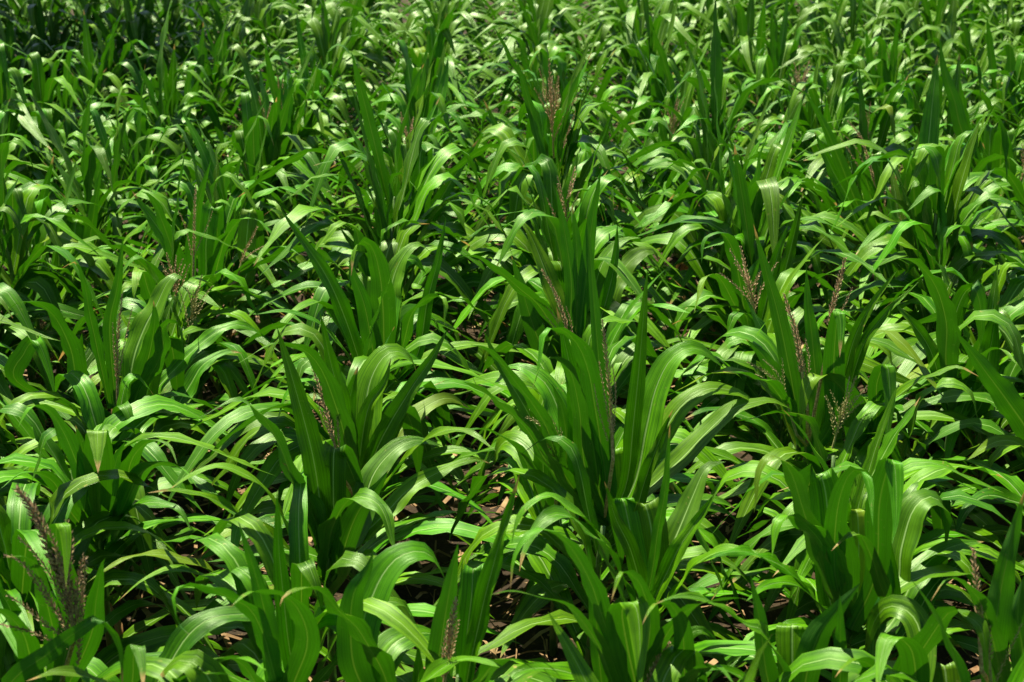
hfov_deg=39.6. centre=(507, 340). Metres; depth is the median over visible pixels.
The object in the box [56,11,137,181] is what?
maize plant
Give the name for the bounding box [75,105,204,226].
maize plant
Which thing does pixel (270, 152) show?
maize plant
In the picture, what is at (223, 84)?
maize plant
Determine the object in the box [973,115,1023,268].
maize plant
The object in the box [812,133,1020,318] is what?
maize plant
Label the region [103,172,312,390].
maize plant
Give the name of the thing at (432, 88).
maize plant
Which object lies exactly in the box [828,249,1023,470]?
maize plant
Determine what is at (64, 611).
maize plant
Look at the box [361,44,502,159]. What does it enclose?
maize plant
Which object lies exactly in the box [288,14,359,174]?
maize plant
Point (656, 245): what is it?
maize plant
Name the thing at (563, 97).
maize plant
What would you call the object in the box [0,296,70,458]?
maize plant
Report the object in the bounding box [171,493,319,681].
maize plant
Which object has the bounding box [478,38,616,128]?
maize plant
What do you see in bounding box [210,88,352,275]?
maize plant
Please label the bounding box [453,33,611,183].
maize plant
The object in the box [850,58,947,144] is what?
maize plant
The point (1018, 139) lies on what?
maize plant
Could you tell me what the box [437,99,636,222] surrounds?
maize plant
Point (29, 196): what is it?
maize plant
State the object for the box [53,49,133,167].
maize plant
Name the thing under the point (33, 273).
maize plant
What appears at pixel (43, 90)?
maize plant
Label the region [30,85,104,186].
maize plant
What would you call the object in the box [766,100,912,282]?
maize plant
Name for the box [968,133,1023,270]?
maize plant
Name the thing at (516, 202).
maize plant
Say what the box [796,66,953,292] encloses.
maize plant
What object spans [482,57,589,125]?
maize plant
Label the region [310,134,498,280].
maize plant
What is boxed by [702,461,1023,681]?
maize plant
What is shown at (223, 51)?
maize plant
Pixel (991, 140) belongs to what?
maize plant
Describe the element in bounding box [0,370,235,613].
maize plant
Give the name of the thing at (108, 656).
maize plant
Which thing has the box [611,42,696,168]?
maize plant
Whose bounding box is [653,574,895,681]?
maize plant
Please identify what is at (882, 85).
maize plant
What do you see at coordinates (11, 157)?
maize plant
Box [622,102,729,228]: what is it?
maize plant
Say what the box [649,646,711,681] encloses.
maize plant
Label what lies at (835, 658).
maize plant
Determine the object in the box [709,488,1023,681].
maize plant
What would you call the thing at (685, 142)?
maize plant
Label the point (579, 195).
maize plant
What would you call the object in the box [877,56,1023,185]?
maize plant
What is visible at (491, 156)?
maize plant
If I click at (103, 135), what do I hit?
maize plant
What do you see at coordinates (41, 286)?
maize plant
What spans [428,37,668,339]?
maize plant
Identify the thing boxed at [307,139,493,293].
maize plant
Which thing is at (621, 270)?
maize plant
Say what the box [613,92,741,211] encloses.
maize plant
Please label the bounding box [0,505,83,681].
maize plant
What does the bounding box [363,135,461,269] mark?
maize plant
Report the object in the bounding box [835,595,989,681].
maize plant
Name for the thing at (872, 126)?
maize plant
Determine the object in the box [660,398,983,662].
maize plant
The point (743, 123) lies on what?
maize plant
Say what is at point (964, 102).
maize plant
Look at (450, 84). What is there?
maize plant
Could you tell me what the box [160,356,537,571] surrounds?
maize plant
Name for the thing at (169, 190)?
maize plant
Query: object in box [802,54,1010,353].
maize plant
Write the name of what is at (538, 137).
maize plant
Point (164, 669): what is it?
maize plant
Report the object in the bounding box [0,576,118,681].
maize plant
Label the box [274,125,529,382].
maize plant
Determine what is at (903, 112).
maize plant
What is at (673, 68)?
maize plant
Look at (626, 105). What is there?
maize plant
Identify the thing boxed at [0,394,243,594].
maize plant
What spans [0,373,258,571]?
maize plant
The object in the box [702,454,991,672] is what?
maize plant
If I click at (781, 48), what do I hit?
maize plant
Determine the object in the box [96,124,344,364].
maize plant
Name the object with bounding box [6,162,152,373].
maize plant
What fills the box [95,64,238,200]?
maize plant
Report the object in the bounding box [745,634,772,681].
maize plant
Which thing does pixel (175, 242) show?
maize plant
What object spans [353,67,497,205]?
maize plant
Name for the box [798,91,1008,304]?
maize plant
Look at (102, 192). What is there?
maize plant
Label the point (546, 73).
maize plant
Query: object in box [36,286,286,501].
maize plant
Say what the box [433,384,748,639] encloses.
maize plant
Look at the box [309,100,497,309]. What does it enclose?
maize plant
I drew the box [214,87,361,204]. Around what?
maize plant
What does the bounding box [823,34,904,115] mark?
maize plant
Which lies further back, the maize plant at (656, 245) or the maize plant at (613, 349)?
the maize plant at (656, 245)
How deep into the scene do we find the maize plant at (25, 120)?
7.95 m
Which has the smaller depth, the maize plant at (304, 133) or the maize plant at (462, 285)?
the maize plant at (462, 285)
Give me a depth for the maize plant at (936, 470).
4.16 m
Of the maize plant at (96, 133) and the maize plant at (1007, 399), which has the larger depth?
the maize plant at (96, 133)
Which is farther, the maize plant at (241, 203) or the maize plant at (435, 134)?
the maize plant at (435, 134)
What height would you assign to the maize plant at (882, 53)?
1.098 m
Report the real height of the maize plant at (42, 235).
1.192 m
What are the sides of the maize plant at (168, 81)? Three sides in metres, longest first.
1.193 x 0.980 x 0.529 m
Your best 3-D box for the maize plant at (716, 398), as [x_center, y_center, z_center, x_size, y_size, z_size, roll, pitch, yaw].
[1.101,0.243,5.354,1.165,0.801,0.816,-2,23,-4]
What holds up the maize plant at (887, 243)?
on the ground
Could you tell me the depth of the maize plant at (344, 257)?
6.05 m
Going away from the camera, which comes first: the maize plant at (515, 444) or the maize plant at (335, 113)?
the maize plant at (515, 444)
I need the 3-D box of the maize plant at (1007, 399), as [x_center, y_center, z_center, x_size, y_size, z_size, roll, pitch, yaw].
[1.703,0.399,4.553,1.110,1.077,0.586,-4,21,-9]
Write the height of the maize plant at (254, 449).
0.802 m
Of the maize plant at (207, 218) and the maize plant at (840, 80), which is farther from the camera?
the maize plant at (840, 80)
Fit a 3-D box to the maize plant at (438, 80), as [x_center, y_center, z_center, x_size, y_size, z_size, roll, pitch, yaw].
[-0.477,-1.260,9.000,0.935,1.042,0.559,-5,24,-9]
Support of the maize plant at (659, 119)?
on the ground
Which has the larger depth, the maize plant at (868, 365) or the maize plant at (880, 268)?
the maize plant at (880, 268)
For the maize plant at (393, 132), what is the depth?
7.47 m
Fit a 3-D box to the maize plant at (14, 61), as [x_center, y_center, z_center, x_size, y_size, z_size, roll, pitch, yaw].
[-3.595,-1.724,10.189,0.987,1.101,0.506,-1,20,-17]
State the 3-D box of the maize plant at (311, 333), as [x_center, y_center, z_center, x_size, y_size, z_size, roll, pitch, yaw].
[-0.663,0.263,4.929,1.000,1.064,0.683,8,22,20]
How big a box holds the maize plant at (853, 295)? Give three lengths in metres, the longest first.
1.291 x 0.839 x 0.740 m
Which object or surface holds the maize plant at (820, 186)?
on the ground
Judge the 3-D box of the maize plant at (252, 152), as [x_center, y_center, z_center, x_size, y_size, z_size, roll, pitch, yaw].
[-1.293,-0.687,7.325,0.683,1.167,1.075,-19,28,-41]
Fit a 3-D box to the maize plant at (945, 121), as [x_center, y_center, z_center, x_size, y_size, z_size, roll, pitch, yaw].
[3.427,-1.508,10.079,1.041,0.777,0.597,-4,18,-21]
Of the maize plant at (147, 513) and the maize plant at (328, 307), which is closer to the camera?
the maize plant at (147, 513)
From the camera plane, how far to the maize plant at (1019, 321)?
6.14 m
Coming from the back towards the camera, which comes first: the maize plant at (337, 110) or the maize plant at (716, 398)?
the maize plant at (337, 110)
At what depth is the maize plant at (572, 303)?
5.36 m
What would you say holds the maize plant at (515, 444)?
on the ground
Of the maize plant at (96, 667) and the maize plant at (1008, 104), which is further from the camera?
the maize plant at (1008, 104)
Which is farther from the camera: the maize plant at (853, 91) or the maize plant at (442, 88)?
the maize plant at (853, 91)
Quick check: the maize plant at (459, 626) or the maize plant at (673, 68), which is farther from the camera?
the maize plant at (673, 68)
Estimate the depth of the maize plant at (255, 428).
4.55 m
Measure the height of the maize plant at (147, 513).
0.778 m
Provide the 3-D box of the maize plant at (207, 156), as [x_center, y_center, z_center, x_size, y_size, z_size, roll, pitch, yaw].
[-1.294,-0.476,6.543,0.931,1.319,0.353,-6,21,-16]
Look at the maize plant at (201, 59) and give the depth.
9.46 m
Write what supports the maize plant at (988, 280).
on the ground
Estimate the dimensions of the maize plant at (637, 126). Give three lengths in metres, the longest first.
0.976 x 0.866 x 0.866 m
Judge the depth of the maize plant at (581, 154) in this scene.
6.99 m
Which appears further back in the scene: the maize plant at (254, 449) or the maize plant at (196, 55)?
the maize plant at (196, 55)
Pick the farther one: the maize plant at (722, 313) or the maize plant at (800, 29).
the maize plant at (800, 29)
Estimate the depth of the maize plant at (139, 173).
7.79 m
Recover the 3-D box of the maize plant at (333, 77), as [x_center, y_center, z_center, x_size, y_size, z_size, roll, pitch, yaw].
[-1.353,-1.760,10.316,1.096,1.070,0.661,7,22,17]
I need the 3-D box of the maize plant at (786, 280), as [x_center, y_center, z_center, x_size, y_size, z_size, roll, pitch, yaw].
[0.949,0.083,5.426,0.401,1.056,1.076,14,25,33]
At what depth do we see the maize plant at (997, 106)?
9.29 m
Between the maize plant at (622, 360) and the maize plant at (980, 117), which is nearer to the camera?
the maize plant at (622, 360)
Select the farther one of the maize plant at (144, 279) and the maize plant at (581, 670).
the maize plant at (144, 279)
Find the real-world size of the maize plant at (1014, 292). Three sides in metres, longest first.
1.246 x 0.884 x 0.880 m
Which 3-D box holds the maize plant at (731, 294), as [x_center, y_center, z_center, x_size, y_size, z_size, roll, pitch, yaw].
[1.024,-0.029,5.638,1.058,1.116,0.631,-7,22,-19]
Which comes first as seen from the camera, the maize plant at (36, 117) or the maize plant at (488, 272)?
the maize plant at (488, 272)
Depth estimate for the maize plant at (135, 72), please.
9.87 m
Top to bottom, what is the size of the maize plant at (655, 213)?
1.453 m
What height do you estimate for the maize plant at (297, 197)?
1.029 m
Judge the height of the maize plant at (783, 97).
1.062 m
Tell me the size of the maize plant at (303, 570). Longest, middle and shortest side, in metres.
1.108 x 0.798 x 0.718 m
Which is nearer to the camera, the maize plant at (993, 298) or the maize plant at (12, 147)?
the maize plant at (993, 298)
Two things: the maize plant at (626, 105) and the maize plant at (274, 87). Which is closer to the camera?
the maize plant at (274, 87)
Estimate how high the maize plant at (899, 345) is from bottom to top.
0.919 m
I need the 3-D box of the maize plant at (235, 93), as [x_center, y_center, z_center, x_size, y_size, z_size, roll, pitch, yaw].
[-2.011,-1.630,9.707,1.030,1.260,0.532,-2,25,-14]
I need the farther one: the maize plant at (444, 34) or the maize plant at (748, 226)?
the maize plant at (444, 34)
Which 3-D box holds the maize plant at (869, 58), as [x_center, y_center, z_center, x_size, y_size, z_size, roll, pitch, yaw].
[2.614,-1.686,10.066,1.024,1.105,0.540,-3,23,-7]
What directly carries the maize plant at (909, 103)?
on the ground
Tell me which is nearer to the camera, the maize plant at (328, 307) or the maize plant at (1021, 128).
the maize plant at (328, 307)
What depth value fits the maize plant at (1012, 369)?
5.21 m
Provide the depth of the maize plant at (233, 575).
3.55 m
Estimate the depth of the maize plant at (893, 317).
5.79 m
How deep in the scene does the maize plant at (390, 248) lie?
5.71 m
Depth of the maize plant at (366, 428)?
4.30 m
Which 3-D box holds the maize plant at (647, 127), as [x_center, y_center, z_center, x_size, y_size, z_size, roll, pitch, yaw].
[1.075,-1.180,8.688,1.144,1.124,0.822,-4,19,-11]
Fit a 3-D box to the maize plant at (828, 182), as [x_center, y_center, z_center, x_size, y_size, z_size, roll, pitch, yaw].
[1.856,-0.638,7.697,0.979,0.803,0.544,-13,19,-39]
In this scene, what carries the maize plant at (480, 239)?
on the ground
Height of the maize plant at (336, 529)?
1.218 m
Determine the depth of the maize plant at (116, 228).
7.38 m
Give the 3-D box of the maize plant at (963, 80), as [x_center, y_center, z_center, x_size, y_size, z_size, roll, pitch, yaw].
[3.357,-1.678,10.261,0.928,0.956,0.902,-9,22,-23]
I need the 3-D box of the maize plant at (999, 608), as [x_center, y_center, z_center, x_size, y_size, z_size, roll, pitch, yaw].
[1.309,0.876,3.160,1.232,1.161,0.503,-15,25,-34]
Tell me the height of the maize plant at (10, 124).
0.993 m
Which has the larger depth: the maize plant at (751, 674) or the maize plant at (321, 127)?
the maize plant at (321, 127)
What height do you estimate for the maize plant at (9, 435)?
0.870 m
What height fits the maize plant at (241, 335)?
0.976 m
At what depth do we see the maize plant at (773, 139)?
7.91 m
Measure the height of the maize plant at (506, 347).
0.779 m
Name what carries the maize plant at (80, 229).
on the ground
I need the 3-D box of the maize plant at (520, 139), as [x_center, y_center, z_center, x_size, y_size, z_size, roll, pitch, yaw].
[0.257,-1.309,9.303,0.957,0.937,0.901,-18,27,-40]
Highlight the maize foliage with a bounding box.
[0,0,1023,680]
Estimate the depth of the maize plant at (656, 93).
8.96 m
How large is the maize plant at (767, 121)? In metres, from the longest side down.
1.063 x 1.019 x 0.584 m
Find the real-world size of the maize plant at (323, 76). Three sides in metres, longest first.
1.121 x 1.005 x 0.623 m
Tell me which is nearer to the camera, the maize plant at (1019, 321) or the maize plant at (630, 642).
the maize plant at (630, 642)
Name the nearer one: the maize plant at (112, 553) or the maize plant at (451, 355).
the maize plant at (112, 553)
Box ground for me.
[0,0,1023,681]
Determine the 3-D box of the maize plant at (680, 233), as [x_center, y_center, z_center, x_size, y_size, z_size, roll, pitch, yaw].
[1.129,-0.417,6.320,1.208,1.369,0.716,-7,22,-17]
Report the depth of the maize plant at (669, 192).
6.83 m
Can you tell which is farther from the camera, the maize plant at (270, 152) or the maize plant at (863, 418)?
the maize plant at (270, 152)
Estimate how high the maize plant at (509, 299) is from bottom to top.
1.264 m
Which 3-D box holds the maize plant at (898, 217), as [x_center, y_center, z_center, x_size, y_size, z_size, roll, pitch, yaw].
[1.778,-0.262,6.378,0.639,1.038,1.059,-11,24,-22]
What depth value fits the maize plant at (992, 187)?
6.73 m
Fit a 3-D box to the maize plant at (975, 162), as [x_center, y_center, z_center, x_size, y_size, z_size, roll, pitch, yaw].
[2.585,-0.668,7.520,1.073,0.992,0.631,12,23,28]
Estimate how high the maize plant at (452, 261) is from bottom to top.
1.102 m
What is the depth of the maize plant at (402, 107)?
7.88 m
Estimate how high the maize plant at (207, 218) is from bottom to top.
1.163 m
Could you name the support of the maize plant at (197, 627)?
on the ground
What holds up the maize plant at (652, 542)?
on the ground
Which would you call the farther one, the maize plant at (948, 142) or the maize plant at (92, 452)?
the maize plant at (948, 142)
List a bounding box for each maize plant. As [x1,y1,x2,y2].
[0,39,30,99]
[0,43,126,223]
[0,99,83,241]
[0,99,94,243]
[0,133,56,312]
[0,137,144,409]
[0,155,45,254]
[0,177,103,456]
[0,185,143,384]
[0,187,112,379]
[0,213,108,397]
[0,282,84,437]
[0,291,103,455]
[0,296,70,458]
[0,314,65,497]
[0,342,43,498]
[0,366,60,467]
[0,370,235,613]
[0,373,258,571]
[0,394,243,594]
[0,399,50,469]
[0,424,274,641]
[0,482,228,671]
[0,482,247,681]
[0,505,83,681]
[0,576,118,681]
[1,235,275,488]
[1,606,275,681]
[3,404,231,676]
[4,59,174,349]
[5,59,123,189]
[6,54,32,101]
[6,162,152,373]
[8,43,68,109]
[8,173,39,274]
[10,88,77,255]
[11,20,93,189]
[12,49,130,210]
[24,0,153,160]
[29,155,166,327]
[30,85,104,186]
[34,128,168,321]
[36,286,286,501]
[37,84,190,284]
[39,469,211,625]
[44,155,296,410]
[51,68,222,258]
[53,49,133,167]
[54,24,156,126]
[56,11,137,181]
[56,68,124,189]
[58,124,203,269]
[60,110,207,253]
[60,111,201,248]
[65,266,284,498]
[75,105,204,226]
[76,0,238,211]
[76,252,284,450]
[84,161,302,407]
[85,276,277,510]
[87,328,521,681]
[94,649,284,681]
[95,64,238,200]
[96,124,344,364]
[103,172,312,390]
[109,61,241,172]
[114,43,235,199]
[116,470,420,681]
[124,152,320,339]
[126,97,314,360]
[129,124,347,321]
[134,62,231,184]
[144,15,262,155]
[146,13,270,160]
[149,26,248,171]
[153,533,455,681]
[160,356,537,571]
[164,27,267,160]
[171,92,351,335]
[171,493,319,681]
[178,155,345,343]
[182,328,502,635]
[184,52,372,293]
[185,262,476,547]
[200,311,528,618]
[204,62,346,260]
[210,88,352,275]
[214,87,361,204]
[216,208,520,500]
[218,39,352,210]
[223,346,517,542]
[224,59,385,205]
[226,148,353,278]
[227,60,339,292]
[228,44,354,243]
[237,54,506,366]
[237,291,503,489]
[239,85,514,379]
[244,43,388,166]
[249,218,471,428]
[268,48,361,192]
[270,26,386,148]
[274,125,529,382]
[280,540,504,681]
[285,153,505,389]
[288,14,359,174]
[294,67,353,207]
[299,219,468,373]
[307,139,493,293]
[307,159,486,383]
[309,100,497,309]
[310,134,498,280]
[314,34,511,244]
[325,72,374,154]
[329,112,507,295]
[335,272,498,445]
[336,131,503,227]
[341,14,491,186]
[346,59,493,218]
[350,37,498,228]
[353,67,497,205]
[359,52,494,174]
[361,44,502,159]
[363,64,497,208]
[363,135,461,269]
[370,8,504,154]
[390,7,485,168]
[395,474,539,681]
[399,436,790,680]
[418,165,719,397]
[422,153,695,411]
[422,315,742,521]
[426,341,733,526]
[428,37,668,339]
[428,71,493,186]
[431,61,647,331]
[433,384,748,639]
[435,219,790,657]
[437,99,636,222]
[443,384,718,656]
[445,165,682,443]
[450,201,637,413]
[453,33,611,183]
[453,168,697,394]
[453,427,831,681]
[456,118,627,250]
[463,48,626,206]
[463,99,627,223]
[464,28,618,204]
[464,162,672,401]
[467,131,640,326]
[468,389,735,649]
[471,219,682,426]
[474,28,663,342]
[477,124,665,341]
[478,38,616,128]
[478,176,622,264]
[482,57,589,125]
[483,70,619,168]
[487,264,690,509]
[488,30,595,154]
[491,527,754,681]
[492,63,627,285]
[498,48,630,220]
[509,21,649,189]
[509,88,573,180]
[548,612,598,681]
[588,0,754,163]
[593,89,680,170]
[599,64,856,351]
[599,91,679,168]
[607,116,756,247]
[608,0,815,280]
[609,56,745,212]
[611,41,828,291]
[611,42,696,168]
[613,74,652,171]
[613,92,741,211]
[613,133,831,331]
[614,89,744,257]
[615,41,673,202]
[617,89,844,348]
[619,99,764,270]
[619,297,925,519]
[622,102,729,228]
[627,124,885,383]
[633,156,784,330]
[637,96,904,341]
[637,144,893,398]
[638,25,711,235]
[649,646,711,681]
[653,194,867,470]
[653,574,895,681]
[654,309,920,508]
[656,315,957,517]
[659,227,978,523]
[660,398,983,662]
[668,111,835,365]
[672,291,880,434]
[674,386,1023,681]
[677,233,854,472]
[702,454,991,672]
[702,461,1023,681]
[705,0,845,177]
[705,375,963,621]
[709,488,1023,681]
[710,33,854,175]
[722,62,853,169]
[728,75,852,159]
[730,18,855,138]
[740,69,901,268]
[742,90,860,186]
[743,63,878,169]
[744,61,840,171]
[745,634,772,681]
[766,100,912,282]
[773,51,896,242]
[775,579,1023,681]
[782,45,839,213]
[783,74,946,299]
[789,258,1023,574]
[791,147,861,288]
[795,121,1023,397]
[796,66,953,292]
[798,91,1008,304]
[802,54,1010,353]
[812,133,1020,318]
[816,103,1021,399]
[818,36,912,144]
[819,112,1023,398]
[823,29,926,126]
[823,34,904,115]
[824,173,1008,336]
[826,262,1023,455]
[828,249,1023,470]
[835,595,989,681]
[843,79,947,169]
[845,209,1023,407]
[846,15,942,141]
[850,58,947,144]
[854,68,966,183]
[857,52,1023,194]
[865,262,1023,457]
[866,265,1023,478]
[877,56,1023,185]
[884,102,1023,231]
[889,66,946,185]
[892,307,1023,570]
[892,388,1023,589]
[895,345,1023,491]
[901,78,1022,234]
[912,120,1023,268]
[923,18,1023,125]
[923,332,1023,561]
[932,493,1023,681]
[939,38,1021,247]
[940,56,993,141]
[944,82,1022,124]
[956,71,1023,291]
[962,40,1023,130]
[963,69,1023,164]
[963,214,1023,334]
[968,60,1023,171]
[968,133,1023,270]
[969,218,1023,324]
[973,85,1023,172]
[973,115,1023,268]
[985,252,1023,339]
[991,244,1023,296]
[1001,101,1023,136]
[1016,107,1023,227]
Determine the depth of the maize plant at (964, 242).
6.02 m
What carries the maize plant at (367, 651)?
on the ground
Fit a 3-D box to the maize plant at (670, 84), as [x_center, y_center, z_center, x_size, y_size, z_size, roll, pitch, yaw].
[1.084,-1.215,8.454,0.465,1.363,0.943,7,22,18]
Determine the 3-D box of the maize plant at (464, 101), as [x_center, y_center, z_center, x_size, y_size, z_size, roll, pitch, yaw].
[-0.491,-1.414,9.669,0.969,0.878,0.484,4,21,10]
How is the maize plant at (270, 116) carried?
on the ground
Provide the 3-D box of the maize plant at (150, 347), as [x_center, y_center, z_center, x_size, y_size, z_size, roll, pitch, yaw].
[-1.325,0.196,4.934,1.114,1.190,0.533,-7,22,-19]
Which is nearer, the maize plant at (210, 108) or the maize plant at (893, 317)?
the maize plant at (893, 317)
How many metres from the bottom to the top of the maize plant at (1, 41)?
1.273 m
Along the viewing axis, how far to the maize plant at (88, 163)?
6.88 m
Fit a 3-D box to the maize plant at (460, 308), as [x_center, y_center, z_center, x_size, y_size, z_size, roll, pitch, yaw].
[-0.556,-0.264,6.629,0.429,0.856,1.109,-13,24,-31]
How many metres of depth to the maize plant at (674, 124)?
8.15 m
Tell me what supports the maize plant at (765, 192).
on the ground
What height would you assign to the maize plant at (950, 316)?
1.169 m
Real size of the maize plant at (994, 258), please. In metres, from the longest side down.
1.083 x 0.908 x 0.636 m
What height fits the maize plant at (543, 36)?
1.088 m
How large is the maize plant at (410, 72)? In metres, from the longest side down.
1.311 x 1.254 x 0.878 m
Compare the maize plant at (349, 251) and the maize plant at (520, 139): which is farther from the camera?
the maize plant at (520, 139)
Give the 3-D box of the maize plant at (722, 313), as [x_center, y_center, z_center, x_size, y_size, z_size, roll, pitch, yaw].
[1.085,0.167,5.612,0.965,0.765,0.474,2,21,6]
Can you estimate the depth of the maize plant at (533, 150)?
7.30 m
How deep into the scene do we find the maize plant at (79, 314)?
5.63 m
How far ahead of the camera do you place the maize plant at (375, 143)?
6.13 m
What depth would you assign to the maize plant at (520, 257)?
6.51 m
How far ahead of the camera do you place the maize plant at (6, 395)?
4.93 m
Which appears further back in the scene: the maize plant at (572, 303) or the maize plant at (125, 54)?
the maize plant at (125, 54)
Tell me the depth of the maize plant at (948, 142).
8.24 m
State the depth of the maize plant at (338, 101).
9.08 m
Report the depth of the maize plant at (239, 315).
5.61 m
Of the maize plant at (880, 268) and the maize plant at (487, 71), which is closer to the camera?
the maize plant at (880, 268)
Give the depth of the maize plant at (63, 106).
9.01 m
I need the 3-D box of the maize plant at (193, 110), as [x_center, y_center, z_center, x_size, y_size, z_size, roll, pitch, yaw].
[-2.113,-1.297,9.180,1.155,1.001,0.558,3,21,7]
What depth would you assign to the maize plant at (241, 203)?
6.70 m
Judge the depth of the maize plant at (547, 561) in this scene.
4.03 m
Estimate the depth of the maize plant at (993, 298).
5.34 m
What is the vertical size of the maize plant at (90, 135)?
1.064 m
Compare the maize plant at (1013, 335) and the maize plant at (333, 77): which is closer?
the maize plant at (1013, 335)
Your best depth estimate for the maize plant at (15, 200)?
6.02 m
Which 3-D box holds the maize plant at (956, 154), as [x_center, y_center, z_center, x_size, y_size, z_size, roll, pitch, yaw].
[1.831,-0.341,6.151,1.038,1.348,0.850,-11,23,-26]
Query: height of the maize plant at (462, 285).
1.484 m
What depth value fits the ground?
5.39 m
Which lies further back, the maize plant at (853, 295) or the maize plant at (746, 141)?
the maize plant at (746, 141)
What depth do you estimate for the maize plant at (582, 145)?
7.53 m
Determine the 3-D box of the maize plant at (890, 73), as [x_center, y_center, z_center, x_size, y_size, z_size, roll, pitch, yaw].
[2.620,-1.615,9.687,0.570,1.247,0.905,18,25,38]
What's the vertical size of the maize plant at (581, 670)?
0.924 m
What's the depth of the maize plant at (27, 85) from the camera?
10.08 m
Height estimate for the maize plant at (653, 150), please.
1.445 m
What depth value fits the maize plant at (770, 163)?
6.27 m
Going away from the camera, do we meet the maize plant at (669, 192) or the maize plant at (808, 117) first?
the maize plant at (669, 192)
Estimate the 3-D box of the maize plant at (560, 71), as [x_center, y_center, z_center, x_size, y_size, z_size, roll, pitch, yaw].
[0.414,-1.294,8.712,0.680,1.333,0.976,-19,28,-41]
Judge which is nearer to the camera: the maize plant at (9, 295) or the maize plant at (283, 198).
the maize plant at (9, 295)
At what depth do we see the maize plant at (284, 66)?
9.34 m
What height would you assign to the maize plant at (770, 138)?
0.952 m
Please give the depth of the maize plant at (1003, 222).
6.51 m
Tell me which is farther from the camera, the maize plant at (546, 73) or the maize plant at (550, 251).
the maize plant at (546, 73)
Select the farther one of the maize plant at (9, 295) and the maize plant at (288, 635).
the maize plant at (9, 295)
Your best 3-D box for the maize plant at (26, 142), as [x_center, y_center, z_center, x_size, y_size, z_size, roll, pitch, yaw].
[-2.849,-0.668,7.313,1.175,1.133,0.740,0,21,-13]
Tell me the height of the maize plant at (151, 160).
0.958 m
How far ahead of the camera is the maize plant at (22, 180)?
7.11 m
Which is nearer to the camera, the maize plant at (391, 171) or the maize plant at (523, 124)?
the maize plant at (391, 171)
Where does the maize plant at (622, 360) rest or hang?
on the ground
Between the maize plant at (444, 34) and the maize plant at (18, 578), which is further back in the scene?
the maize plant at (444, 34)
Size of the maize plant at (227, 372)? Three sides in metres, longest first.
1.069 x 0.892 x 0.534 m
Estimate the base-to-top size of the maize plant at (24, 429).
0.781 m
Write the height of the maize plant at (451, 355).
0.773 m
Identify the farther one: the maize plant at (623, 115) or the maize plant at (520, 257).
the maize plant at (623, 115)
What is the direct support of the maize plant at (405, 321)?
on the ground
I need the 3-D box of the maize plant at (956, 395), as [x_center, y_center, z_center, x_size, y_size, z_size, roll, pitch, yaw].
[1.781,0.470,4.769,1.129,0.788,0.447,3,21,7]
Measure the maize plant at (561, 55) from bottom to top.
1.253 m
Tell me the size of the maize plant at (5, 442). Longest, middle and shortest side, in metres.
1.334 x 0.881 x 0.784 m
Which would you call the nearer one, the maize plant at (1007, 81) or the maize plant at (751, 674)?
the maize plant at (751, 674)
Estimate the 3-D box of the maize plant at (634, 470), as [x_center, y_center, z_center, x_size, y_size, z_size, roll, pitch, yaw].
[0.347,0.341,4.156,1.084,1.465,0.652,0,21,0]
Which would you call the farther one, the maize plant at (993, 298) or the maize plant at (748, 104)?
the maize plant at (748, 104)
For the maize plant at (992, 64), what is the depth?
9.62 m
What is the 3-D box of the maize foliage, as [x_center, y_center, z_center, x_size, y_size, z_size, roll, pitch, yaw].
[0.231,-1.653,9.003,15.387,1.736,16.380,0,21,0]
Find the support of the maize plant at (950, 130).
on the ground
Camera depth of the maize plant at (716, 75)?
7.40 m
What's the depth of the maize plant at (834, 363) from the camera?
4.58 m
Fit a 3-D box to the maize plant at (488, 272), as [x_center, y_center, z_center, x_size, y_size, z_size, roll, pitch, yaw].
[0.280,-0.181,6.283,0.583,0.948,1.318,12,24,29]

